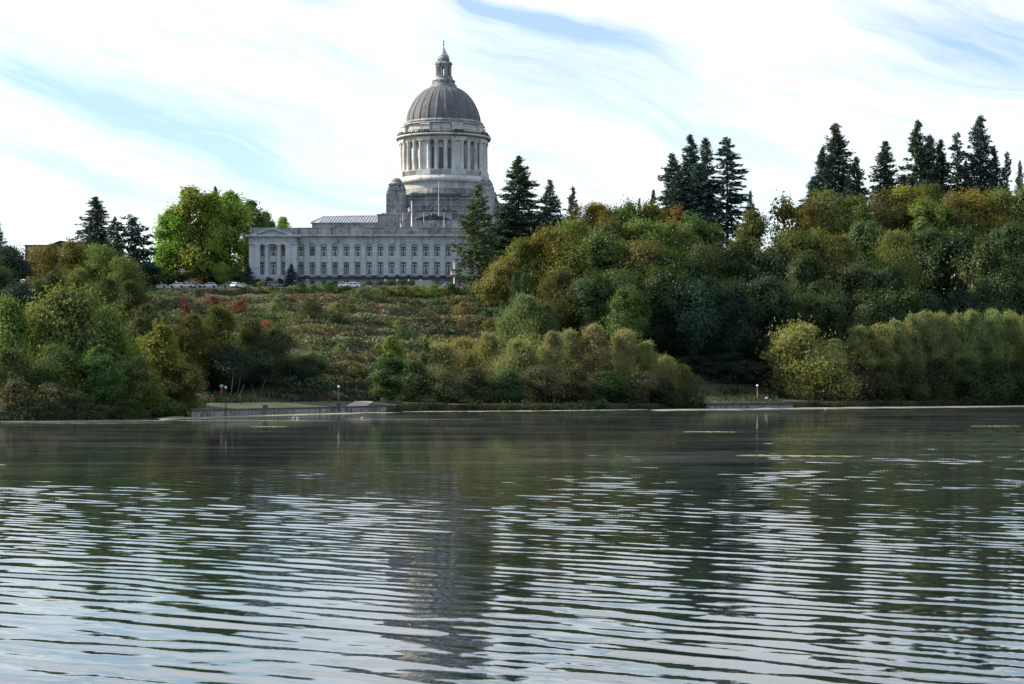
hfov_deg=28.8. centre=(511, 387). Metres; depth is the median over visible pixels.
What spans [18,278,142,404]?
broadleaf tree
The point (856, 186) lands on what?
fir tree
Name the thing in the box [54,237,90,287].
broadleaf tree
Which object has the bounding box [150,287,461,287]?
road
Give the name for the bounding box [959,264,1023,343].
broadleaf tree
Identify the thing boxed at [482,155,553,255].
fir tree
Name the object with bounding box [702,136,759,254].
fir tree
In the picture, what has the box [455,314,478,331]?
shrub
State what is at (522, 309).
willow tree
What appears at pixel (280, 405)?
lawn
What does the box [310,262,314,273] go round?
window
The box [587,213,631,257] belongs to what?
broadleaf tree
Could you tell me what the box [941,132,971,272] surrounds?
fir tree
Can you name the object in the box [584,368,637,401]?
willow shrub
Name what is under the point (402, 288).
hedge bush
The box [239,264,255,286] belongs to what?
fir tree
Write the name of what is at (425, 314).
hillside scrub
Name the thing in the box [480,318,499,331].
shrub
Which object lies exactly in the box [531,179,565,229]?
fir tree
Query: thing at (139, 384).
broadleaf tree
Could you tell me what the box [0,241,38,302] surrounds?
broadleaf tree
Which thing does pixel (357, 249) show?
window
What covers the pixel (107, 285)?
broadleaf tree
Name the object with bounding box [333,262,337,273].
window
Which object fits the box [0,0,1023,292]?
sky
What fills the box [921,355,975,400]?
willow shrub
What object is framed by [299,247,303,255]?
window
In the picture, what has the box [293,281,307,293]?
hedge bush
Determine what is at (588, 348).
willow shrub
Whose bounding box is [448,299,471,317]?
shrub
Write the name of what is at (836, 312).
broadleaf tree
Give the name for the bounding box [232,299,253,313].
shrub
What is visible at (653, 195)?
fir tree
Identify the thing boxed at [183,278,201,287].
shrub
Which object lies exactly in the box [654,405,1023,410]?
duckweed
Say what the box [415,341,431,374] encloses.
broadleaf tree
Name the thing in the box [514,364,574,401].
willow shrub
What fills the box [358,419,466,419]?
weed mat
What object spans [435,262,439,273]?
window
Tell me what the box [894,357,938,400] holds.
willow shrub
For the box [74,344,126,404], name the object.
broadleaf tree
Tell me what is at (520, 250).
broadleaf tree
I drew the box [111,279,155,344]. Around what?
broadleaf tree
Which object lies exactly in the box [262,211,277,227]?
broadleaf tree
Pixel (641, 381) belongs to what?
willow shrub
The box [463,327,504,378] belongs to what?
willow shrub
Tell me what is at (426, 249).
window
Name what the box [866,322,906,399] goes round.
willow tree
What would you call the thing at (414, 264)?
window
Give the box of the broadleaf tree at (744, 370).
[724,359,774,385]
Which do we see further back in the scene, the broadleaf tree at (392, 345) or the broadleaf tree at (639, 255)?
the broadleaf tree at (639, 255)
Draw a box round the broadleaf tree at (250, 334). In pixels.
[233,316,278,367]
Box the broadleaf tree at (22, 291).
[0,278,44,322]
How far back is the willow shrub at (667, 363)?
466.06 m
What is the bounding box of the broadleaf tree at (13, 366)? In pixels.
[0,341,40,408]
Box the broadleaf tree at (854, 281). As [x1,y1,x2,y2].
[819,260,880,324]
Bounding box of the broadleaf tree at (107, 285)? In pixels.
[85,271,125,332]
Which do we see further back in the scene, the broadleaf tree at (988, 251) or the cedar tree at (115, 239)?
the broadleaf tree at (988, 251)
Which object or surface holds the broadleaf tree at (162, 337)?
on the terrain at (712, 387)
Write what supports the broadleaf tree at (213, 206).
on the terrain at (712, 387)
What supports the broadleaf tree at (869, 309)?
on the terrain at (712, 387)
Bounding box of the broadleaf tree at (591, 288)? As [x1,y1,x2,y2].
[561,266,613,344]
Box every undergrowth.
[1,296,242,410]
[200,377,402,402]
[491,291,1015,402]
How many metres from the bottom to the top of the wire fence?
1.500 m
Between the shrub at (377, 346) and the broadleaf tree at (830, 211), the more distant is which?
the broadleaf tree at (830, 211)
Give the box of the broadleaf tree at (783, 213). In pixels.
[766,189,813,247]
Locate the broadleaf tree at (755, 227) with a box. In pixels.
[722,208,775,269]
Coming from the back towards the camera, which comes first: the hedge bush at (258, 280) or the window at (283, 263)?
the window at (283, 263)
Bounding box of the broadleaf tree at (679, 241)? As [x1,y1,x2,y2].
[653,219,707,261]
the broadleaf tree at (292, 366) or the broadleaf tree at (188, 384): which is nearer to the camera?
the broadleaf tree at (188, 384)
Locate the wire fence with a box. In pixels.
[210,394,386,402]
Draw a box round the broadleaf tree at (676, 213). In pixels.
[662,203,688,241]
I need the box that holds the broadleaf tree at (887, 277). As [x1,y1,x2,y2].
[864,254,921,317]
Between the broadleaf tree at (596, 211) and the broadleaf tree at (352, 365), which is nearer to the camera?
the broadleaf tree at (352, 365)
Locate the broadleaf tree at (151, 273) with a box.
[133,261,164,287]
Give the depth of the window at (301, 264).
600.29 m
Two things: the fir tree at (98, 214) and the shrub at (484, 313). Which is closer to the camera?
the shrub at (484, 313)
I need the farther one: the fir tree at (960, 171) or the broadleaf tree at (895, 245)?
the fir tree at (960, 171)
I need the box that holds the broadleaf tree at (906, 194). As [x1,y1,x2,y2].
[886,181,928,289]
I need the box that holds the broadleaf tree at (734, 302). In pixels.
[707,275,760,359]
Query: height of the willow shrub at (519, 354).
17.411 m
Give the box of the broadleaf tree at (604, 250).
[572,228,632,277]
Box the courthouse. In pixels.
[244,227,507,286]
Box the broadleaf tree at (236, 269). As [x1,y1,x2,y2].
[229,263,244,282]
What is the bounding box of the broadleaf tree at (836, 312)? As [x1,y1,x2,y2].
[812,285,870,363]
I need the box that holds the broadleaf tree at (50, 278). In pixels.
[27,269,70,316]
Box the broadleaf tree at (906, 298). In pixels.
[869,282,928,364]
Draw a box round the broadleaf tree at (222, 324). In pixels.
[191,303,244,382]
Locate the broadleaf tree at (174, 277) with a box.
[155,264,181,284]
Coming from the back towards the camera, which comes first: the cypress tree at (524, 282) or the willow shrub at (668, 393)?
the cypress tree at (524, 282)
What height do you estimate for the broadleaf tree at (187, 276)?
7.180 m
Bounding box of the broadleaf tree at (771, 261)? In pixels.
[741,239,795,293]
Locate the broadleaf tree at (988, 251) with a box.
[945,234,1017,309]
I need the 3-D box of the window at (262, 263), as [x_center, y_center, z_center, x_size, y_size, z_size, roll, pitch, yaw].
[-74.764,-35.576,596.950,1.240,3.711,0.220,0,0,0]
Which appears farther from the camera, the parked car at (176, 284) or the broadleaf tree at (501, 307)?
the parked car at (176, 284)
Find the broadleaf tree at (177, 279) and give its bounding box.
[168,274,187,282]
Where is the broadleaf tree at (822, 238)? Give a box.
[807,223,847,292]
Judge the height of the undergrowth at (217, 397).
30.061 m
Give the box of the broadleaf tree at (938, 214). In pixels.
[905,194,954,252]
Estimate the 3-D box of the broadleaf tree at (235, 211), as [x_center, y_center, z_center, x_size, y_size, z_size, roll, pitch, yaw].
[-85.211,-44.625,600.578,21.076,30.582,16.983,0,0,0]
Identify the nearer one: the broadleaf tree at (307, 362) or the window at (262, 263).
the broadleaf tree at (307, 362)
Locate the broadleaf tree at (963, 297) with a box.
[942,286,987,352]
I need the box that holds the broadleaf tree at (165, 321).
[150,309,176,362]
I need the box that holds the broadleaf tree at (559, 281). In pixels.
[533,264,584,332]
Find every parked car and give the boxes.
[169,282,182,287]
[179,282,194,287]
[189,281,202,286]
[201,282,216,286]
[222,281,234,286]
[230,282,243,287]
[267,281,282,286]
[338,282,348,286]
[345,282,360,286]
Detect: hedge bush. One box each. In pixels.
[251,278,263,285]
[263,276,272,285]
[277,277,285,285]
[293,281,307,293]
[305,284,323,293]
[319,281,339,293]
[335,285,355,293]
[354,285,374,293]
[371,284,392,296]
[393,284,409,296]
[407,284,428,297]
[423,283,449,296]
[438,281,464,295]
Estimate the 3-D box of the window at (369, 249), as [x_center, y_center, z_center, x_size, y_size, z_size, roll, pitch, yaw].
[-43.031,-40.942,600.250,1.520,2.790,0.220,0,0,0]
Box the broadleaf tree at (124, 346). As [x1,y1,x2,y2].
[83,298,151,404]
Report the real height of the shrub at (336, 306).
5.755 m
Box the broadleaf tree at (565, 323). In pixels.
[558,308,578,331]
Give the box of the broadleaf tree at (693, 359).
[673,354,719,367]
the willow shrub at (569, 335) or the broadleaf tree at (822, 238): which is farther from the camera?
the broadleaf tree at (822, 238)
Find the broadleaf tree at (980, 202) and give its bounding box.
[951,183,1023,271]
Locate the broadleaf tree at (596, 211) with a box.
[571,198,616,236]
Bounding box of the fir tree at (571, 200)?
[564,186,581,219]
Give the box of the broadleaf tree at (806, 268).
[780,239,847,323]
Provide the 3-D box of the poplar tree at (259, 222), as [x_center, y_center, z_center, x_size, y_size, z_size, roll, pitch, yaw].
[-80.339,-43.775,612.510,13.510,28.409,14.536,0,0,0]
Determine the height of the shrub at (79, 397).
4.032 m
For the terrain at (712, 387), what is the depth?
483.42 m
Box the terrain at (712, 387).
[0,286,1022,419]
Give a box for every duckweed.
[0,421,71,421]
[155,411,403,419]
[388,409,646,411]
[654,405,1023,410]
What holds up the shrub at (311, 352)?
on the terrain at (712, 387)
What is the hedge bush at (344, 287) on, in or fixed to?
on the terrain at (712, 387)
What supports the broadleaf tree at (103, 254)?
on the terrain at (712, 387)
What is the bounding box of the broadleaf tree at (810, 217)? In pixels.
[788,198,834,241]
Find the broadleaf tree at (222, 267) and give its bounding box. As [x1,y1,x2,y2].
[211,261,232,284]
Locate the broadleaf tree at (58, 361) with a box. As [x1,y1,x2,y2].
[26,341,85,407]
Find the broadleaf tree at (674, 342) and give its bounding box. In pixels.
[649,317,692,355]
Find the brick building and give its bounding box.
[24,241,66,286]
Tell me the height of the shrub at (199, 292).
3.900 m
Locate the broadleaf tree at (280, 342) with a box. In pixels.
[250,324,302,378]
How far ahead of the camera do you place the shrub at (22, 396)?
307.10 m
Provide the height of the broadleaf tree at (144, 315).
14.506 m
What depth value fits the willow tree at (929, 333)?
540.39 m
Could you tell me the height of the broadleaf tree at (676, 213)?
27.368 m
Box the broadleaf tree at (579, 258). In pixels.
[542,233,609,295]
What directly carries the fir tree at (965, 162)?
on the terrain at (712, 387)
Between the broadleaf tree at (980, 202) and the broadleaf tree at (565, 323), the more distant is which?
the broadleaf tree at (980, 202)
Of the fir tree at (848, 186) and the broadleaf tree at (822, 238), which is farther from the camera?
the fir tree at (848, 186)
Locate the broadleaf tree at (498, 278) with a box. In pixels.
[468,255,536,307]
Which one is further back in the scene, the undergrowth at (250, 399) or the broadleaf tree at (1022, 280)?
the broadleaf tree at (1022, 280)
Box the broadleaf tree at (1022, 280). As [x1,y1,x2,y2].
[1009,264,1023,312]
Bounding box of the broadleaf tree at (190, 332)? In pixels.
[173,312,219,381]
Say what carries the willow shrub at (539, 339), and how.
on the terrain at (712, 387)
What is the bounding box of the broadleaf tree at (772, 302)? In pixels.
[730,270,798,369]
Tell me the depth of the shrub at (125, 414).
317.12 m
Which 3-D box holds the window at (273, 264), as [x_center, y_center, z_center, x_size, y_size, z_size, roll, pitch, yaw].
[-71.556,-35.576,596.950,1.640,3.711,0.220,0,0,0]
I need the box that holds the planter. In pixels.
[362,285,411,287]
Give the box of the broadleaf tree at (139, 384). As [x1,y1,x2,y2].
[110,351,169,412]
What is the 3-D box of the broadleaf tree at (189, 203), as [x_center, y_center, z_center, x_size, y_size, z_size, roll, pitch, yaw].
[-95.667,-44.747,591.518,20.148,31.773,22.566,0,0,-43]
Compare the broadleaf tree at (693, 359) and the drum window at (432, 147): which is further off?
the drum window at (432, 147)
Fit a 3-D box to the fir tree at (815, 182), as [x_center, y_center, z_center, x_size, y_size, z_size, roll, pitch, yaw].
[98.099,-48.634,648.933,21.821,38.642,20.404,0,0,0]
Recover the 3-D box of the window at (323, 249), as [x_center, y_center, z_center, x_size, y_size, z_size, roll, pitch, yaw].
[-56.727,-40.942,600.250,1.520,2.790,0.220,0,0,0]
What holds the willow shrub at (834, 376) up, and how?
on the terrain at (712, 387)
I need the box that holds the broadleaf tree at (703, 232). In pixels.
[678,209,723,270]
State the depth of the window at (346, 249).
600.29 m
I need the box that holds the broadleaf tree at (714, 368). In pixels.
[688,361,737,376]
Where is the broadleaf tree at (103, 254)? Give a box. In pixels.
[78,242,120,289]
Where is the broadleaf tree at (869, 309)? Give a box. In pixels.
[832,276,896,358]
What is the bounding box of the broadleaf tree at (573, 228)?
[549,209,599,265]
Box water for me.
[0,405,1023,683]
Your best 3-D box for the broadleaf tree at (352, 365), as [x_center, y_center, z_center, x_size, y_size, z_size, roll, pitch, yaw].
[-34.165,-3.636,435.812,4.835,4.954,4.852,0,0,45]
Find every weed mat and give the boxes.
[152,420,339,420]
[254,426,283,426]
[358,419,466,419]
[736,455,862,456]
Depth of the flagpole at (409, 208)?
611.88 m
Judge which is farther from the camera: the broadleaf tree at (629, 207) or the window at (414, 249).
the window at (414, 249)
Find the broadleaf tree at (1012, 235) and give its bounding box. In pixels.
[985,217,1023,359]
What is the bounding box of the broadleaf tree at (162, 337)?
[135,322,188,403]
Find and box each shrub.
[0,376,34,410]
[27,377,77,410]
[67,390,98,410]
[89,406,110,411]
[108,398,151,418]
[151,396,187,416]
[175,303,191,318]
[179,297,187,303]
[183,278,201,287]
[192,289,205,297]
[202,294,220,306]
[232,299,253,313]
[256,280,265,286]
[257,320,274,331]
[265,295,289,313]
[266,313,275,323]
[290,295,322,318]
[299,350,324,359]
[327,301,351,319]
[331,341,345,357]
[337,360,349,368]
[353,286,371,301]
[365,342,385,358]
[371,281,384,284]
[385,281,395,284]
[390,357,433,401]
[393,320,400,329]
[404,281,414,284]
[405,350,419,362]
[418,340,466,392]
[423,369,469,402]
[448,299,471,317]
[449,332,478,379]
[454,365,506,402]
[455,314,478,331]
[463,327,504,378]
[470,300,483,312]
[478,311,490,322]
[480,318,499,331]
[484,330,546,397]
[488,368,534,402]
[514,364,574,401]
[535,334,543,363]
[536,330,572,399]
[557,327,589,398]
[557,367,601,402]
[569,322,613,391]
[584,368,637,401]
[604,327,645,400]
[614,370,665,403]
[634,339,665,401]
[644,375,686,407]
[651,352,690,395]
[675,363,705,402]
[681,375,707,407]
[811,361,853,399]
[839,360,892,400]
[871,356,906,399]
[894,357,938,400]
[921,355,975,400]
[951,356,993,402]
[978,354,1023,403]
[1006,358,1023,404]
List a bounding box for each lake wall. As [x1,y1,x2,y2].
[187,405,388,416]
[706,403,792,407]
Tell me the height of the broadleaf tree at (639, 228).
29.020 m
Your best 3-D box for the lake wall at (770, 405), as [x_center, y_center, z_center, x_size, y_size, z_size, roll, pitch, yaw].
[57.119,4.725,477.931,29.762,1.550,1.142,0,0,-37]
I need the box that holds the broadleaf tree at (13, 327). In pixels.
[0,290,37,404]
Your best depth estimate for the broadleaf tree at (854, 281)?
557.06 m
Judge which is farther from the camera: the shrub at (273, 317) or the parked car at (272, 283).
the parked car at (272, 283)
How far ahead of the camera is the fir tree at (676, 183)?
616.51 m
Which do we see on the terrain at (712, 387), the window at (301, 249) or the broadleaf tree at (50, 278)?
the broadleaf tree at (50, 278)
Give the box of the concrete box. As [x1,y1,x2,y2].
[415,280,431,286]
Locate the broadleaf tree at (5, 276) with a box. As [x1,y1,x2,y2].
[0,265,12,297]
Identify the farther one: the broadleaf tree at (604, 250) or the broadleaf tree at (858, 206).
the broadleaf tree at (858, 206)
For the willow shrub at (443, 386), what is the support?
on the terrain at (712, 387)
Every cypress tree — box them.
[506,271,522,325]
[519,264,534,327]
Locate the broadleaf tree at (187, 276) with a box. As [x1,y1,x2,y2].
[180,268,226,284]
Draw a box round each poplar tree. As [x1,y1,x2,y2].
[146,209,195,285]
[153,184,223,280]
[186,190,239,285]
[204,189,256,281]
[232,199,271,285]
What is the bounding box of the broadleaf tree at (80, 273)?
[62,261,97,328]
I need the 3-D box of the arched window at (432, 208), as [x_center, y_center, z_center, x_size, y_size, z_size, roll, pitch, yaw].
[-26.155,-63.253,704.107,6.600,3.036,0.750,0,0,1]
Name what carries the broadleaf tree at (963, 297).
on the terrain at (712, 387)
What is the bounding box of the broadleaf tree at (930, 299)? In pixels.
[913,280,961,354]
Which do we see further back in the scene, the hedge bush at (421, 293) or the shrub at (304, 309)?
the hedge bush at (421, 293)
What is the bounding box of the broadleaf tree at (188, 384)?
[153,359,212,415]
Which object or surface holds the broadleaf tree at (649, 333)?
on the terrain at (712, 387)
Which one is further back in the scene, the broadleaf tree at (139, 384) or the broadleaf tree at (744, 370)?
the broadleaf tree at (744, 370)
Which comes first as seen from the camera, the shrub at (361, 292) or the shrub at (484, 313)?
the shrub at (484, 313)
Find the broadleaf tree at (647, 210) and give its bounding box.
[634,193,673,231]
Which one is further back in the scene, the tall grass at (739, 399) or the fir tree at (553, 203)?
the fir tree at (553, 203)
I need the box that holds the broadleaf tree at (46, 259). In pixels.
[24,236,64,287]
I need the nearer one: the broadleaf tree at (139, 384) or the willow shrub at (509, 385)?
the broadleaf tree at (139, 384)
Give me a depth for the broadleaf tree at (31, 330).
333.83 m
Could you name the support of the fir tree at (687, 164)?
on the terrain at (712, 387)
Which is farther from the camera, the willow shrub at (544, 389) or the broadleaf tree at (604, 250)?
the broadleaf tree at (604, 250)
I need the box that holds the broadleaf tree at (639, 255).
[608,232,669,315]
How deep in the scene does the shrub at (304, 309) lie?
496.64 m
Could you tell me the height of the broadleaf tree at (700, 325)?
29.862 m
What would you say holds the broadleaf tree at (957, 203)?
on the terrain at (712, 387)
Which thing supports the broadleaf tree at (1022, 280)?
on the terrain at (712, 387)
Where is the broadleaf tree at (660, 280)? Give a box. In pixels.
[630,251,687,352]
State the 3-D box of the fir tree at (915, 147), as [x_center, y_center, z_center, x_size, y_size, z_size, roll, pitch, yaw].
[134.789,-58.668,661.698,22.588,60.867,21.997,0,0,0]
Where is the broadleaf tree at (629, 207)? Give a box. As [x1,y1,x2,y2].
[605,195,648,241]
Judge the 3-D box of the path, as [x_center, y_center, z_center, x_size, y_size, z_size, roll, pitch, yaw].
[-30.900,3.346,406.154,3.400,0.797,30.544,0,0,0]
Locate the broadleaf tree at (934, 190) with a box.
[916,182,947,225]
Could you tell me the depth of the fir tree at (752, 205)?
639.52 m
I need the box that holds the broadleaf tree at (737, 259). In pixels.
[712,238,760,317]
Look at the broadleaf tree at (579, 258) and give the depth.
536.58 m
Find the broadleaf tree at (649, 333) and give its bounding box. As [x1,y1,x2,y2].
[641,313,681,346]
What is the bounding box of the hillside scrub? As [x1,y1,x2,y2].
[3,284,542,400]
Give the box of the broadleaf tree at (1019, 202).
[1002,175,1023,244]
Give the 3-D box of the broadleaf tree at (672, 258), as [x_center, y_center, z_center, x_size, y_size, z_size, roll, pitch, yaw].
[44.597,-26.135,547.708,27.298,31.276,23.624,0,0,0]
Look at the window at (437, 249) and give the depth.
600.29 m
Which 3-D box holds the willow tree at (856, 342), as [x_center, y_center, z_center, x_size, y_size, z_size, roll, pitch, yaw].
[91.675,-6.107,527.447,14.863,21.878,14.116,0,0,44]
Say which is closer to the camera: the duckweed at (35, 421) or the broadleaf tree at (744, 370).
the duckweed at (35, 421)
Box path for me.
[347,401,372,405]
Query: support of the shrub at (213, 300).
on the terrain at (712, 387)
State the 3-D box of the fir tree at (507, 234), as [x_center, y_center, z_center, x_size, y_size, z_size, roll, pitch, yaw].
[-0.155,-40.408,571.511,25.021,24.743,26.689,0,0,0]
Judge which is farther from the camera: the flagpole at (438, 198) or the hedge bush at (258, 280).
the flagpole at (438, 198)
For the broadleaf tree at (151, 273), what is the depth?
558.63 m
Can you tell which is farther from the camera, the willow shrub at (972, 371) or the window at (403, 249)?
the window at (403, 249)
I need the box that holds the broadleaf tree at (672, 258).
[642,237,713,320]
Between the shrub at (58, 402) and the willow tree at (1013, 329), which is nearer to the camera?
the shrub at (58, 402)
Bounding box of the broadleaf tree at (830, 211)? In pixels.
[804,184,851,238]
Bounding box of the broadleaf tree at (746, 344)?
[731,326,768,358]
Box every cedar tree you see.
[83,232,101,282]
[104,216,132,258]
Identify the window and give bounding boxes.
[261,246,264,255]
[261,262,263,274]
[271,246,275,255]
[271,262,275,274]
[282,246,284,255]
[282,262,284,274]
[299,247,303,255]
[299,262,303,273]
[310,247,314,255]
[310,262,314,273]
[321,247,325,255]
[321,262,325,273]
[333,247,337,255]
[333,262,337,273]
[344,247,348,255]
[344,262,348,273]
[355,247,359,255]
[355,262,359,273]
[367,247,371,255]
[367,262,371,273]
[378,247,382,255]
[378,262,382,273]
[389,247,393,255]
[389,262,393,273]
[401,247,405,255]
[401,262,405,273]
[412,247,416,255]
[412,262,416,273]
[424,247,428,255]
[424,262,428,273]
[429,204,446,210]
[432,147,434,168]
[435,247,439,255]
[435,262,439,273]
[439,147,442,168]
[446,247,450,255]
[446,262,450,273]
[448,147,449,168]
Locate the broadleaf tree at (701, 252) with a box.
[677,239,732,309]
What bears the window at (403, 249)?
in the courthouse
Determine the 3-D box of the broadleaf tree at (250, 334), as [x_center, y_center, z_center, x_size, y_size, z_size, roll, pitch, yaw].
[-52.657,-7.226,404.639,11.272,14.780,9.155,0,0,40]
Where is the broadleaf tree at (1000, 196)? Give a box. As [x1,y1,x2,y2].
[982,184,1023,246]
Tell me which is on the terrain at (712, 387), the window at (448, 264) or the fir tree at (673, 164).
the fir tree at (673, 164)
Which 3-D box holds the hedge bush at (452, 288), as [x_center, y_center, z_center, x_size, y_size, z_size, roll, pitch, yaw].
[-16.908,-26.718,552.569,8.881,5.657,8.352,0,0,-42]
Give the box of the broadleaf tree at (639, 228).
[607,211,675,273]
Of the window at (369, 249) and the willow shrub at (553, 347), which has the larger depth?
the window at (369, 249)
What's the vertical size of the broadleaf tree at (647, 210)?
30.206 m
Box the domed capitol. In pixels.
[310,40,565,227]
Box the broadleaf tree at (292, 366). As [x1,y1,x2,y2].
[273,359,305,384]
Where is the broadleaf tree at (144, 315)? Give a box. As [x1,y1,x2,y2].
[124,303,161,358]
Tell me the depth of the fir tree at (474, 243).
558.65 m
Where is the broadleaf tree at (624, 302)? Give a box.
[598,281,652,344]
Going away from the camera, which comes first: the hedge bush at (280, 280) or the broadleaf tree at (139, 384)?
the broadleaf tree at (139, 384)
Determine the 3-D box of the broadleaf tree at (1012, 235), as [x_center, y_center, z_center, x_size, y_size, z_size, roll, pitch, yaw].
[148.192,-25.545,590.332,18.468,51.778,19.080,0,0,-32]
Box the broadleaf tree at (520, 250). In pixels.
[500,229,558,301]
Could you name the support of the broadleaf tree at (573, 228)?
on the terrain at (712, 387)
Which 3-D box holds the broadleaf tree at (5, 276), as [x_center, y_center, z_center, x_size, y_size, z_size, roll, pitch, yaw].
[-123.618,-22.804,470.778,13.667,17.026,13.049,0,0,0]
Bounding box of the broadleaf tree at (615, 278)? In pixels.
[579,262,652,343]
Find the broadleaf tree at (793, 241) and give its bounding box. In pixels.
[756,222,820,295]
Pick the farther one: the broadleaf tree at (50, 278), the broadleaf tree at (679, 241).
the broadleaf tree at (679, 241)
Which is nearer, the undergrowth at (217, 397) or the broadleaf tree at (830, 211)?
the undergrowth at (217, 397)
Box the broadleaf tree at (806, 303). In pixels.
[768,277,830,367]
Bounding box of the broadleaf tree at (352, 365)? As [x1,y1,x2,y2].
[347,359,369,378]
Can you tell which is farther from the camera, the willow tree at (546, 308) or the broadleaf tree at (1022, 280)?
the broadleaf tree at (1022, 280)
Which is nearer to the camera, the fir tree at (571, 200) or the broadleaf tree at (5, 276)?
the broadleaf tree at (5, 276)
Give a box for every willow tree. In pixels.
[494,288,554,348]
[528,303,561,354]
[755,313,870,401]
[825,337,849,397]
[842,324,880,394]
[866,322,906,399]
[886,318,914,398]
[901,311,928,398]
[910,309,952,397]
[924,310,961,399]
[946,310,979,399]
[961,307,994,385]
[980,307,1011,399]
[999,309,1023,399]
[1010,313,1023,364]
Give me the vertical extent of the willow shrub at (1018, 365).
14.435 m
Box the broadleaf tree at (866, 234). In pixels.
[842,213,888,272]
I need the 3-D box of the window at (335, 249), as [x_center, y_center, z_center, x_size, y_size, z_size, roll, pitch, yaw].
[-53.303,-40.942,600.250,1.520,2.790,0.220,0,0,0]
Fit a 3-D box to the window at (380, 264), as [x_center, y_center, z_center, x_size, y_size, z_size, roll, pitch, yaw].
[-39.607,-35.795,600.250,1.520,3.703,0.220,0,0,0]
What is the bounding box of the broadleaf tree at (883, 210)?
[867,186,909,241]
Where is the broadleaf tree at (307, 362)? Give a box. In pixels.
[281,353,330,384]
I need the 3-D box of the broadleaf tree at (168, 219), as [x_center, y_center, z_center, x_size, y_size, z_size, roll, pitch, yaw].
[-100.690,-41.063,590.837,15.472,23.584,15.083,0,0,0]
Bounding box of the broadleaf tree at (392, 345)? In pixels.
[371,334,409,380]
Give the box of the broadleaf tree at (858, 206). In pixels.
[832,184,878,244]
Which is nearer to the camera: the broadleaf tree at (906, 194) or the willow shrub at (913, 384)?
the willow shrub at (913, 384)
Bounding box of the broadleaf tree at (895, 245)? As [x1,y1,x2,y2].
[866,228,927,291]
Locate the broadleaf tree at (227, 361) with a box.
[200,337,263,391]
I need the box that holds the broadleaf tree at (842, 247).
[812,230,867,283]
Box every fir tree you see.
[0,224,9,270]
[70,196,119,252]
[109,214,158,279]
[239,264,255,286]
[282,263,301,285]
[449,184,506,287]
[474,203,534,285]
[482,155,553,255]
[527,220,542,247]
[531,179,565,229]
[564,186,581,219]
[650,189,658,208]
[652,152,686,222]
[661,171,714,250]
[676,163,727,250]
[679,134,700,193]
[691,136,725,252]
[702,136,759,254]
[746,190,762,255]
[797,179,825,225]
[807,146,837,204]
[813,122,870,248]
[841,156,873,214]
[841,170,854,204]
[865,140,904,267]
[897,119,935,188]
[897,173,911,188]
[914,133,953,271]
[934,139,953,281]
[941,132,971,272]
[951,160,972,275]
[954,113,1010,277]
[986,146,1005,190]
[998,151,1014,201]
[1012,160,1023,198]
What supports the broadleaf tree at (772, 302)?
on the terrain at (712, 387)
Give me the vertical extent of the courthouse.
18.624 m
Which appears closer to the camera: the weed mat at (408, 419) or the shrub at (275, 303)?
the weed mat at (408, 419)
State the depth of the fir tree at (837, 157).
653.59 m
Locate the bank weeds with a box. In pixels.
[0,395,1023,419]
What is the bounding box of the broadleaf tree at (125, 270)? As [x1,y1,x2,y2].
[107,253,155,298]
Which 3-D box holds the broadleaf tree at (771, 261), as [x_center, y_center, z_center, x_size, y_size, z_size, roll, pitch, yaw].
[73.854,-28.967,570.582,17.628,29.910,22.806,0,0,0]
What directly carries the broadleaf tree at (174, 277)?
on the terrain at (712, 387)
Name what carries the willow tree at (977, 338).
on the terrain at (712, 387)
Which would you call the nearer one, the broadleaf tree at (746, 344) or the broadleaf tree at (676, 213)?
the broadleaf tree at (746, 344)
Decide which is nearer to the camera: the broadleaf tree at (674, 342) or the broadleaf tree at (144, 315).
the broadleaf tree at (144, 315)
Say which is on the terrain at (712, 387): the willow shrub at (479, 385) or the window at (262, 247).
the willow shrub at (479, 385)
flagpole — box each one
[408,201,412,226]
[438,182,438,215]
[451,262,454,282]
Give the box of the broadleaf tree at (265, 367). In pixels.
[240,345,288,386]
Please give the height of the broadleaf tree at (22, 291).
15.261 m
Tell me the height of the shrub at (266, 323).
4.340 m
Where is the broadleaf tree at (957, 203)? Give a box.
[936,187,989,274]
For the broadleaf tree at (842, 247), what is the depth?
574.00 m
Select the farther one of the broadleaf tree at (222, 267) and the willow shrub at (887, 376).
the broadleaf tree at (222, 267)
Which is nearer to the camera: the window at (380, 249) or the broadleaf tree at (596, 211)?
the broadleaf tree at (596, 211)
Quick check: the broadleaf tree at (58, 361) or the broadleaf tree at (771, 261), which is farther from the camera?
the broadleaf tree at (771, 261)
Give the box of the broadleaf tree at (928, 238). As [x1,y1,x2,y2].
[904,223,955,296]
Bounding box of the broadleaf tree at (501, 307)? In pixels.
[495,300,505,337]
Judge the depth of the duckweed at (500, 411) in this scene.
405.58 m
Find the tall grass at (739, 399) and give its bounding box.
[682,392,781,402]
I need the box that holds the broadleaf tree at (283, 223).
[276,214,291,227]
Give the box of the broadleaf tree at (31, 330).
[22,295,51,402]
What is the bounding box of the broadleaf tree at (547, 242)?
[517,219,592,304]
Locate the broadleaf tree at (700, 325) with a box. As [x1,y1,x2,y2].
[658,271,729,357]
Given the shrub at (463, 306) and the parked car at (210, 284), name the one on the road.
the parked car at (210, 284)
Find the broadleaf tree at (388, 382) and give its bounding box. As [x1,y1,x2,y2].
[365,353,413,402]
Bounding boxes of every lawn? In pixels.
[192,400,408,409]
[693,395,801,402]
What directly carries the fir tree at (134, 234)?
on the terrain at (712, 387)
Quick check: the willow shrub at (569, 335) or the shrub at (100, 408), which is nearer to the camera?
the shrub at (100, 408)
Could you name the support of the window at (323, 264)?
in the courthouse
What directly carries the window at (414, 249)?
in the courthouse
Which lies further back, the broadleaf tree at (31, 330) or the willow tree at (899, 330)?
the willow tree at (899, 330)
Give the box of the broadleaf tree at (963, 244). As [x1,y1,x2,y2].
[919,213,981,311]
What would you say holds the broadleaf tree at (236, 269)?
on the terrain at (712, 387)

